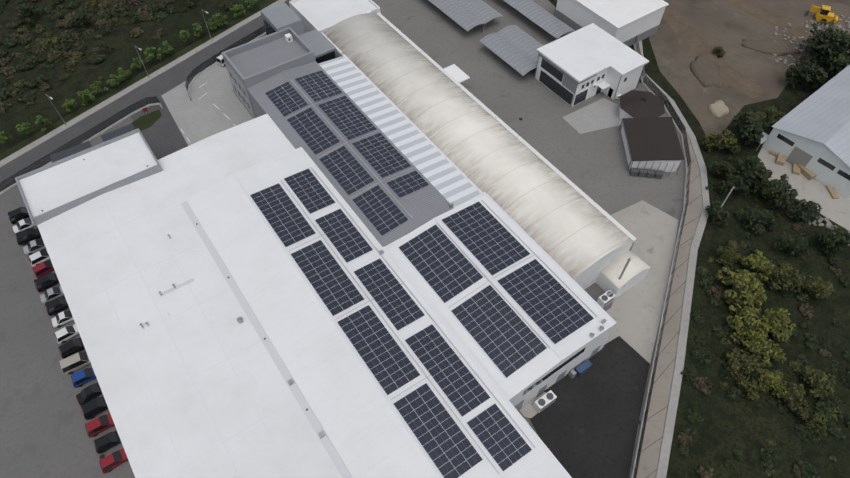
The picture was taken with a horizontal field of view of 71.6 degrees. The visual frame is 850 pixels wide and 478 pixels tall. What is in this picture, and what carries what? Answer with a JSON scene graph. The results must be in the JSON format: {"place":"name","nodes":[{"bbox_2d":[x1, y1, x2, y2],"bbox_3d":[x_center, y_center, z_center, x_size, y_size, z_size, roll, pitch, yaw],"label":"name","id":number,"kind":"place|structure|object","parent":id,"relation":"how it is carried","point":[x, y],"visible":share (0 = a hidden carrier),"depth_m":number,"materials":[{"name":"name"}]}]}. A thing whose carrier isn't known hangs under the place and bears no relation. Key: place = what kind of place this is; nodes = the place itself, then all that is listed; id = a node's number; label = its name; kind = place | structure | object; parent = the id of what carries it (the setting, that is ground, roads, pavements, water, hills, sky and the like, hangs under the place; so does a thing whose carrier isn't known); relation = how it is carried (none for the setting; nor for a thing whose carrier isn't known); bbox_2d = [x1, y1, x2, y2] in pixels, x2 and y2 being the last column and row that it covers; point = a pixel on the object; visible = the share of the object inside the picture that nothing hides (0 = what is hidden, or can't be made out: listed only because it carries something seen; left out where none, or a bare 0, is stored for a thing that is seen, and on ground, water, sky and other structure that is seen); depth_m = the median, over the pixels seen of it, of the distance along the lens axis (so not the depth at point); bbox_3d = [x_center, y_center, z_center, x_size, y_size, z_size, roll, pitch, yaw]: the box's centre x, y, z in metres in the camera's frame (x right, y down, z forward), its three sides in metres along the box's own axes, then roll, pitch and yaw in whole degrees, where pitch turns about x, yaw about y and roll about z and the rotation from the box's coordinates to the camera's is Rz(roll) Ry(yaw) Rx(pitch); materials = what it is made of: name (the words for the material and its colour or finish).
{"place":"outdoors","nodes":[
{"label":"outdoors","id":0,"kind":"place"},
{"bbox_2d":[0,96,162,194],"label":"fence","id":1,"kind":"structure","parent":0,"point":[92,136],"depth_m":113.64,"materials":[{"name":"grey"}]},
{"bbox_2d":[0,0,286,167],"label":"sidewalk","id":2,"kind":"structure","parent":0,"point":[51,134],"depth_m":122.48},
{"bbox_2d":[0,0,290,191],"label":"road","id":3,"kind":"structure","parent":0,"point":[167,80],"depth_m":120.97,"materials":[{"name":"asphalt"}]},
{"bbox_2d":[130,96,187,159],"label":"paved driveway","id":4,"kind":"structure","parent":0,"point":[163,136],"depth_m":114.97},
{"bbox_2d":[185,26,265,100],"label":"fence","id":5,"kind":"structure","parent":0,"point":[196,75],"depth_m":126.71,"materials":[{"name":"grey"}]},
{"bbox_2d":[260,2,303,35],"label":"building block","id":6,"kind":"structure","parent":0,"point":[280,16],"depth_m":121.14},
{"bbox_2d":[0,34,665,477],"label":"pavement","id":7,"kind":"structure","parent":0,"point":[42,426],"depth_m":83.80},
{"bbox_2d":[58,337,84,358],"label":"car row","id":8,"kind":"object","parent":7,"relation":"on","point":[71,347],"visible":0.54,"depth_m":86.12,"materials":[{"name":"black paint"}]},
{"bbox_2d":[59,352,90,374],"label":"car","id":9,"kind":"object","parent":7,"relation":"on","point":[71,364],"visible":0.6,"depth_m":84.63,"materials":[{"name":"beige paint"}]},
{"bbox_2d":[15,128,162,227],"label":"annex","id":10,"kind":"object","parent":7,"relation":"on","point":[57,188],"depth_m":96.32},
{"bbox_2d":[50,123,134,162],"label":"office glass canopies","id":11,"kind":"object","parent":10,"relation":"attached to","point":[87,144],"visible":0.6,"depth_m":100.75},
{"bbox_2d":[76,383,101,405],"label":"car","id":12,"kind":"object","parent":7,"relation":"on","point":[87,394],"visible":0.58,"depth_m":82.31,"materials":[{"name":"black paint"}]},
{"bbox_2d":[81,396,107,419],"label":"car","id":13,"kind":"object","parent":7,"relation":"on","point":[93,408],"visible":0.6,"depth_m":80.80,"materials":[{"name":"black paint"}]},
{"bbox_2d":[85,413,114,437],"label":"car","id":14,"kind":"object","parent":7,"relation":"on","point":[95,427],"visible":0.79,"depth_m":79.49,"materials":[{"name":"red paint"}]},
{"bbox_2d":[94,431,121,453],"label":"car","id":15,"kind":"object","parent":7,"relation":"on","point":[104,443],"visible":0.67,"depth_m":78.12,"materials":[{"name":"black paint"}]},
{"bbox_2d":[99,448,128,472],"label":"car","id":16,"kind":"object","parent":7,"relation":"on","point":[109,463],"visible":0.67,"depth_m":76.78,"materials":[{"name":"red paint"}]},
{"bbox_2d":[37,171,341,477],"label":"hall","id":17,"kind":"structure","parent":7,"relation":"on","point":[251,450],"depth_m":78.53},
{"bbox_2d":[181,201,351,477],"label":"valley gutter","id":18,"kind":"object","parent":17,"relation":"attached to","point":[339,464],"visible":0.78,"depth_m":78.91,"materials":[{"name":"grey"}]},
{"bbox_2d":[162,64,253,145],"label":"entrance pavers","id":19,"kind":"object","parent":7,"relation":"on","point":[196,119],"visible":0.29,"depth_m":119.67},
{"bbox_2d":[158,114,294,202],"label":"roof","id":20,"kind":"structure","parent":7,"relation":"on","point":[196,168],"depth_m":100.17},
{"bbox_2d":[221,27,315,117],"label":"building","id":21,"kind":"structure","parent":7,"relation":"on","point":[252,63],"depth_m":115.68,"materials":[{"name":"grey concrete"}]},
{"bbox_2d":[299,29,337,63],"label":"grey link","id":22,"kind":"object","parent":7,"relation":"on","point":[318,43],"depth_m":120.53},
{"bbox_2d":[289,0,380,32],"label":"building roof","id":23,"kind":"structure","parent":7,"relation":"on","point":[323,16],"depth_m":128.48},
{"bbox_2d":[247,61,453,246],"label":"hall","id":24,"kind":"structure","parent":7,"relation":"on","point":[424,205],"depth_m":100.00,"materials":[{"name":"grey metal"}]},
{"bbox_2d":[265,82,307,116],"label":"solar panel array","id":25,"kind":"object","parent":24,"relation":"on","point":[286,98],"visible":1,"depth_m":108.82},
{"bbox_2d":[287,107,340,154],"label":"solar panel array","id":26,"kind":"object","parent":24,"relation":"on","point":[313,131],"visible":1,"depth_m":103.74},
{"bbox_2d":[295,70,342,101],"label":"solar panels","id":27,"kind":"object","parent":24,"relation":"on","point":[318,86],"visible":1,"depth_m":111.13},
{"bbox_2d":[319,146,374,195],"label":"solar panel array","id":28,"kind":"object","parent":24,"relation":"on","point":[349,173],"visible":1,"depth_m":98.11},
{"bbox_2d":[318,95,376,139],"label":"solar panels","id":29,"kind":"object","parent":24,"relation":"on","point":[347,118],"visible":1,"depth_m":105.90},
{"bbox_2d":[282,70,419,226],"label":"grey roof ridge","id":30,"kind":"structure","parent":24,"relation":"on","point":[412,218],"depth_m":100.14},
{"bbox_2d":[353,185,408,235],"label":"solar panel array","id":31,"kind":"object","parent":24,"relation":"on","point":[382,212],"visible":1,"depth_m":92.99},
{"bbox_2d":[352,133,410,177],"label":"solar panels","id":32,"kind":"object","parent":24,"relation":"on","point":[381,155],"visible":1,"depth_m":100.30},
{"bbox_2d":[387,170,428,197],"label":"solar panels","id":33,"kind":"object","parent":24,"relation":"on","point":[406,184],"visible":1,"depth_m":96.39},
{"bbox_2d":[186,147,565,477],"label":"hall","id":34,"kind":"structure","parent":7,"relation":"on","point":[366,432],"depth_m":79.08,"materials":[{"name":"white metal"}]},
{"bbox_2d":[250,183,315,246],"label":"solar panel array","id":35,"kind":"object","parent":34,"relation":"on","point":[284,216],"visible":1,"depth_m":90.97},
{"bbox_2d":[284,168,335,213],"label":"solar panel array","id":36,"kind":"object","parent":34,"relation":"on","point":[309,191],"visible":1,"depth_m":94.44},
{"bbox_2d":[291,240,363,315],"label":"solar panel array","id":37,"kind":"object","parent":34,"relation":"on","point":[332,284],"visible":1,"depth_m":84.11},
{"bbox_2d":[315,209,372,262],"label":"solar panel array","id":38,"kind":"object","parent":34,"relation":"on","point":[344,236],"visible":1,"depth_m":89.11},
{"bbox_2d":[337,305,419,394],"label":"solar panel array","id":39,"kind":"object","parent":34,"relation":"on","point":[389,364],"visible":1,"depth_m":77.40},
{"bbox_2d":[354,258,424,330],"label":"solar panel array","id":40,"kind":"object","parent":34,"relation":"on","point":[395,302],"visible":1,"depth_m":82.94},
{"bbox_2d":[232,173,616,477],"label":"metal roof flashings","id":41,"kind":"object","parent":34,"relation":"on","point":[497,389],"visible":0.98,"depth_m":81.02,"materials":[{"name":"white"}]},
{"bbox_2d":[393,383,482,477],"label":"solar panel array","id":42,"kind":"object","parent":34,"relation":"on","point":[447,445],"visible":1,"depth_m":70.90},
{"bbox_2d":[280,80,596,474],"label":"solar cable trays","id":43,"kind":"object","parent":34,"relation":"on","point":[412,293],"visible":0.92,"depth_m":84.18,"materials":[{"name":"grey"}]},
{"bbox_2d":[405,324,490,416],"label":"solar panel array","id":44,"kind":"object","parent":34,"relation":"on","point":[461,387],"visible":1,"depth_m":76.13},
{"bbox_2d":[467,404,531,470],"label":"solar panel array","id":45,"kind":"object","parent":34,"relation":"on","point":[501,439],"visible":1,"depth_m":71.00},
{"bbox_2d":[319,56,480,207],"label":"skylight roof","id":46,"kind":"structure","parent":7,"relation":"on","point":[441,173],"depth_m":104.56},
{"bbox_2d":[324,13,632,289],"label":"arched roof","id":47,"kind":"structure","parent":7,"relation":"on","point":[573,233],"depth_m":101.47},
{"bbox_2d":[321,32,482,192],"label":"roof gutter","id":48,"kind":"object","parent":47,"relation":"attached to","point":[339,52],"visible":0.21,"depth_m":108.31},
{"bbox_2d":[376,12,635,241],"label":"barrel gutter","id":49,"kind":"object","parent":47,"relation":"attached to","point":[563,176],"visible":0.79,"depth_m":105.27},
{"bbox_2d":[387,195,614,406],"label":"hall","id":50,"kind":"structure","parent":7,"relation":"on","point":[514,386],"depth_m":82.25,"materials":[{"name":"white metal"}]},
{"bbox_2d":[398,224,482,302],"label":"solar panel array","id":51,"kind":"object","parent":50,"relation":"on","point":[442,264],"visible":1,"depth_m":86.51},
{"bbox_2d":[442,202,529,275],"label":"solar panel array","id":52,"kind":"object","parent":50,"relation":"on","point":[486,238],"visible":1,"depth_m":89.27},
{"bbox_2d":[451,285,546,377],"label":"solar panel array","id":53,"kind":"object","parent":50,"relation":"on","point":[504,336],"visible":1,"depth_m":79.91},
{"bbox_2d":[497,259,593,343],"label":"solar panel array","id":54,"kind":"object","parent":50,"relation":"on","point":[546,301],"visible":1,"depth_m":82.69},
{"bbox_2d":[514,345,600,410],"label":"windows","id":55,"kind":"structure","parent":50,"relation":"attached to","point":[518,406],"depth_m":79.86,"materials":[{"name":"black glass"}]},
{"bbox_2d":[596,250,649,298],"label":"small shed","id":56,"kind":"structure","parent":7,"relation":"on","point":[636,270],"depth_m":91.57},
{"bbox_2d":[605,200,678,362],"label":"yard concrete","id":57,"kind":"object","parent":7,"relation":"on","point":[634,312],"visible":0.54,"depth_m":94.61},
{"bbox_2d":[0,0,849,477],"bbox_3d":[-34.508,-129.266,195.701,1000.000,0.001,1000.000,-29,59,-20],"label":"ground","id":58,"kind":"structure","parent":0,"point":[728,426],"depth_m":96.48,"materials":[{"name":"plant"}]},
{"bbox_2d":[0,0,160,96],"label":"shrubs","id":59,"kind":"object","parent":58,"relation":"on","point":[51,41],"visible":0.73,"depth_m":131.29,"materials":[{"name":"green plant"}]},
{"bbox_2d":[0,0,176,114],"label":"shrubs","id":60,"kind":"object","parent":58,"relation":"on","point":[7,70],"visible":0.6,"depth_m":133.89,"materials":[{"name":"green plant"}]},
{"bbox_2d":[0,0,236,102],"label":"dark shrubs","id":61,"kind":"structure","parent":58,"relation":"on","point":[12,41],"depth_m":133.68,"materials":[{"name":"green plant"}]},
{"bbox_2d":[0,0,277,160],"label":"verge grass","id":62,"kind":"structure","parent":58,"relation":"on","point":[57,124],"depth_m":124.19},
{"bbox_2d":[554,0,668,46],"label":"back building","id":63,"kind":"structure","parent":58,"relation":"on","point":[626,22],"depth_m":128.63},
{"bbox_2d":[705,201,729,226],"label":"tree","id":64,"kind":"object","parent":58,"relation":"on","point":[716,211],"visible":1,"depth_m":100.47,"materials":[{"name":"green plant"}]},
{"bbox_2d":[702,129,740,153],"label":"tree","id":65,"kind":"object","parent":58,"relation":"on","point":[728,141],"visible":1,"depth_m":110.58,"materials":[{"name":"green plant"}]},
{"bbox_2d":[717,174,750,193],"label":"tree","id":66,"kind":"object","parent":58,"relation":"on","point":[736,182],"visible":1,"depth_m":103.93,"materials":[{"name":"green plant"}]},
{"bbox_2d":[716,267,766,313],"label":"tree","id":67,"kind":"object","parent":58,"relation":"on","point":[747,287],"visible":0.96,"depth_m":90.95,"materials":[{"name":"green plant"}]},
{"bbox_2d":[724,347,762,376],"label":"tree","id":68,"kind":"object","parent":58,"relation":"on","point":[743,360],"visible":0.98,"depth_m":84.44,"materials":[{"name":"green plant"}]},
{"bbox_2d":[726,306,769,345],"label":"tree","id":69,"kind":"object","parent":58,"relation":"on","point":[748,325],"visible":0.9,"depth_m":87.64,"materials":[{"name":"green plant"}]},
{"bbox_2d":[737,375,763,401],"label":"tree","id":70,"kind":"object","parent":58,"relation":"on","point":[752,387],"visible":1,"depth_m":82.49,"materials":[{"name":"green plant"}]},
{"bbox_2d":[731,108,770,144],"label":"tree","id":71,"kind":"object","parent":58,"relation":"on","point":[749,125],"visible":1,"depth_m":109.99,"materials":[{"name":"green plant"}]},
{"bbox_2d":[734,155,772,192],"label":"tree","id":72,"kind":"object","parent":58,"relation":"on","point":[757,172],"visible":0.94,"depth_m":104.60,"materials":[{"name":"green plant"}]},
{"bbox_2d":[739,249,778,281],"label":"tree","id":73,"kind":"object","parent":58,"relation":"on","point":[755,262],"visible":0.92,"depth_m":93.99,"materials":[{"name":"green plant"}]},
{"bbox_2d":[742,208,778,234],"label":"tree","id":74,"kind":"object","parent":58,"relation":"on","point":[760,218],"visible":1,"depth_m":99.47,"materials":[{"name":"green plant"}]},
{"bbox_2d":[677,222,849,477],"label":"dry shrubs","id":75,"kind":"object","parent":58,"relation":"on","point":[806,310],"visible":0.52,"depth_m":86.60,"materials":[{"name":"green plant"}]},
{"bbox_2d":[678,137,849,477],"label":"dark shrubs","id":76,"kind":"object","parent":58,"relation":"on","point":[770,457],"visible":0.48,"depth_m":85.89,"materials":[{"name":"green plant"}]},
{"bbox_2d":[742,335,786,367],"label":"tree","id":77,"kind":"object","parent":58,"relation":"on","point":[762,347],"visible":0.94,"depth_m":85.47,"materials":[{"name":"green plant"}]},
{"bbox_2d":[696,111,842,477],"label":"shrubs","id":78,"kind":"object","parent":58,"relation":"on","point":[702,270],"visible":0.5,"depth_m":85.59,"materials":[{"name":"green plant"}]},
{"bbox_2d":[758,369,789,398],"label":"tree","id":79,"kind":"object","parent":58,"relation":"on","point":[771,379],"visible":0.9,"depth_m":82.80,"materials":[{"name":"green plant"}]},
{"bbox_2d":[760,307,795,342],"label":"tree","id":80,"kind":"object","parent":58,"relation":"on","point":[777,321],"visible":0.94,"depth_m":87.40,"materials":[{"name":"green plant"}]},
{"bbox_2d":[760,174,797,207],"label":"tree","id":81,"kind":"object","parent":58,"relation":"on","point":[773,189],"visible":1,"depth_m":101.61,"materials":[{"name":"green plant"}]},
{"bbox_2d":[759,262,803,291],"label":"tree","id":82,"kind":"object","parent":58,"relation":"on","point":[780,278],"visible":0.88,"depth_m":92.76,"materials":[{"name":"green plant"}]},
{"bbox_2d":[774,232,809,255],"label":"tree","id":83,"kind":"object","parent":58,"relation":"on","point":[792,245],"visible":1,"depth_m":96.40,"materials":[{"name":"green plant"}]},
{"bbox_2d":[780,380,809,412],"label":"tree","id":84,"kind":"object","parent":58,"relation":"on","point":[796,391],"visible":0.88,"depth_m":81.48,"materials":[{"name":"green plant"}]},
{"bbox_2d":[787,199,822,221],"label":"tree","id":85,"kind":"object","parent":58,"relation":"on","point":[804,211],"visible":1,"depth_m":100.59,"materials":[{"name":"green plant"}]},
{"bbox_2d":[762,65,849,198],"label":"warehouse","id":86,"kind":"structure","parent":58,"relation":"on","point":[816,125],"depth_m":107.30,"materials":[{"name":"white metal"}]},
{"bbox_2d":[777,134,849,180],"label":"warehouse openings","id":87,"kind":"object","parent":86,"relation":"in","point":[798,156],"visible":0.92,"depth_m":107.70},
{"bbox_2d":[785,61,827,89],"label":"tree","id":88,"kind":"object","parent":58,"relation":"on","point":[806,72],"visible":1,"depth_m":120.23,"materials":[{"name":"green plant"}]},
{"bbox_2d":[772,15,849,245],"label":"rubble stones","id":89,"kind":"object","parent":58,"relation":"on","point":[828,222],"visible":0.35,"depth_m":130.49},
{"bbox_2d":[797,409,826,436],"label":"tree","id":90,"kind":"object","parent":58,"relation":"on","point":[815,421],"visible":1,"depth_m":79.74,"materials":[{"name":"green plant"}]},
{"bbox_2d":[795,275,833,299],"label":"tree","id":91,"kind":"object","parent":58,"relation":"on","point":[817,286],"visible":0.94,"depth_m":91.94,"materials":[{"name":"green plant"}]},
{"bbox_2d":[796,368,836,399],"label":"tree","id":92,"kind":"object","parent":58,"relation":"on","point":[815,379],"visible":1,"depth_m":82.58,"materials":[{"name":"green plant"}]},
{"bbox_2d":[799,21,849,74],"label":"tree","id":93,"kind":"object","parent":58,"relation":"on","point":[831,46],"visible":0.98,"depth_m":122.62,"materials":[{"name":"green plant"}]},
{"bbox_2d":[814,227,849,255],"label":"tree","id":94,"kind":"object","parent":58,"relation":"on","point":[834,238],"visible":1,"depth_m":96.19,"materials":[{"name":"green plant"}]},
{"bbox_2d":[372,0,685,284],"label":"yard","id":95,"kind":"structure","parent":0,"point":[593,165],"depth_m":119.77,"materials":[{"name":"concrete"}]},
{"bbox_2d":[428,0,502,31],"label":"carport","id":96,"kind":"object","parent":95,"relation":"on","point":[467,15],"visible":1,"depth_m":134.78,"materials":[{"name":"grey"}]},
{"bbox_2d":[480,25,542,75],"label":"carport","id":97,"kind":"object","parent":95,"relation":"on","point":[515,47],"visible":0.77,"depth_m":126.84,"materials":[{"name":"grey"}]},
{"bbox_2d":[504,0,574,38],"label":"carport","id":98,"kind":"object","parent":95,"relation":"on","point":[546,21],"visible":0.98,"depth_m":133.48,"materials":[{"name":"grey"}]},
{"bbox_2d":[535,23,648,106],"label":"white building","id":99,"kind":"structure","parent":95,"relation":"on","point":[585,52],"depth_m":118.75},
{"bbox_2d":[562,98,622,133],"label":"concrete slab","id":100,"kind":"structure","parent":95,"relation":"on","point":[602,113],"depth_m":117.71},
{"bbox_2d":[619,90,664,119],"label":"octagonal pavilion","id":101,"kind":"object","parent":95,"relation":"on","point":[638,104],"visible":0.85,"depth_m":114.72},
{"bbox_2d":[621,117,683,171],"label":"brown store","id":102,"kind":"structure","parent":95,"relation":"on","point":[651,140],"depth_m":108.90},
{"bbox_2d":[538,53,626,105],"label":"windows","id":103,"kind":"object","parent":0,"point":[557,88],"visible":0.88,"depth_m":119.33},
{"bbox_2d":[529,336,649,477],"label":"asphalt pavement","id":104,"kind":"structure","parent":0,"point":[600,401],"depth_m":81.54,"materials":[{"name":"asphalt"}]},
{"bbox_2d":[631,44,702,477],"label":"road","id":105,"kind":"structure","parent":0,"point":[654,431],"depth_m":88.48,"materials":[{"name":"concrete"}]},
{"bbox_2d":[631,36,690,477],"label":"perimeter wall","id":106,"kind":"structure","parent":105,"relation":"on","point":[657,92],"depth_m":98.42,"materials":[{"name":"grey"}]},
{"bbox_2d":[637,40,709,477],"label":"walkway","id":107,"kind":"structure","parent":105,"relation":"on","point":[663,462],"depth_m":91.61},
{"bbox_2d":[662,9,765,99],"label":"dirt track","id":108,"kind":"structure","parent":0,"point":[686,33],"depth_m":130.11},
{"bbox_2d":[649,0,849,141],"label":"dirt field","id":109,"kind":"structure","parent":0,"point":[727,27],"depth_m":131.41,"materials":[{"name":"soil"}]},
{"bbox_2d":[690,56,723,87],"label":"dirt pile","id":110,"kind":"object","parent":109,"relation":"on","point":[705,72],"visible":0.9,"depth_m":125.27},
{"bbox_2d":[741,39,799,55],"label":"dirt patch","id":111,"kind":"object","parent":109,"relation":"on","point":[770,47],"visible":0.92,"depth_m":130.69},
{"bbox_2d":[723,0,849,50],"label":"dirt track","id":112,"kind":"structure","parent":0,"point":[773,19],"depth_m":138.06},
{"bbox_2d":[758,147,849,230],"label":"warehouse apron","id":113,"kind":"object","parent":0,"point":[837,211],"visible":0.5,"depth_m":105.90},
{"bbox_2d":[769,150,838,198],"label":"board stacks","id":114,"kind":"object","parent":113,"relation":"on","point":[808,174],"visible":0.62,"depth_m":108.20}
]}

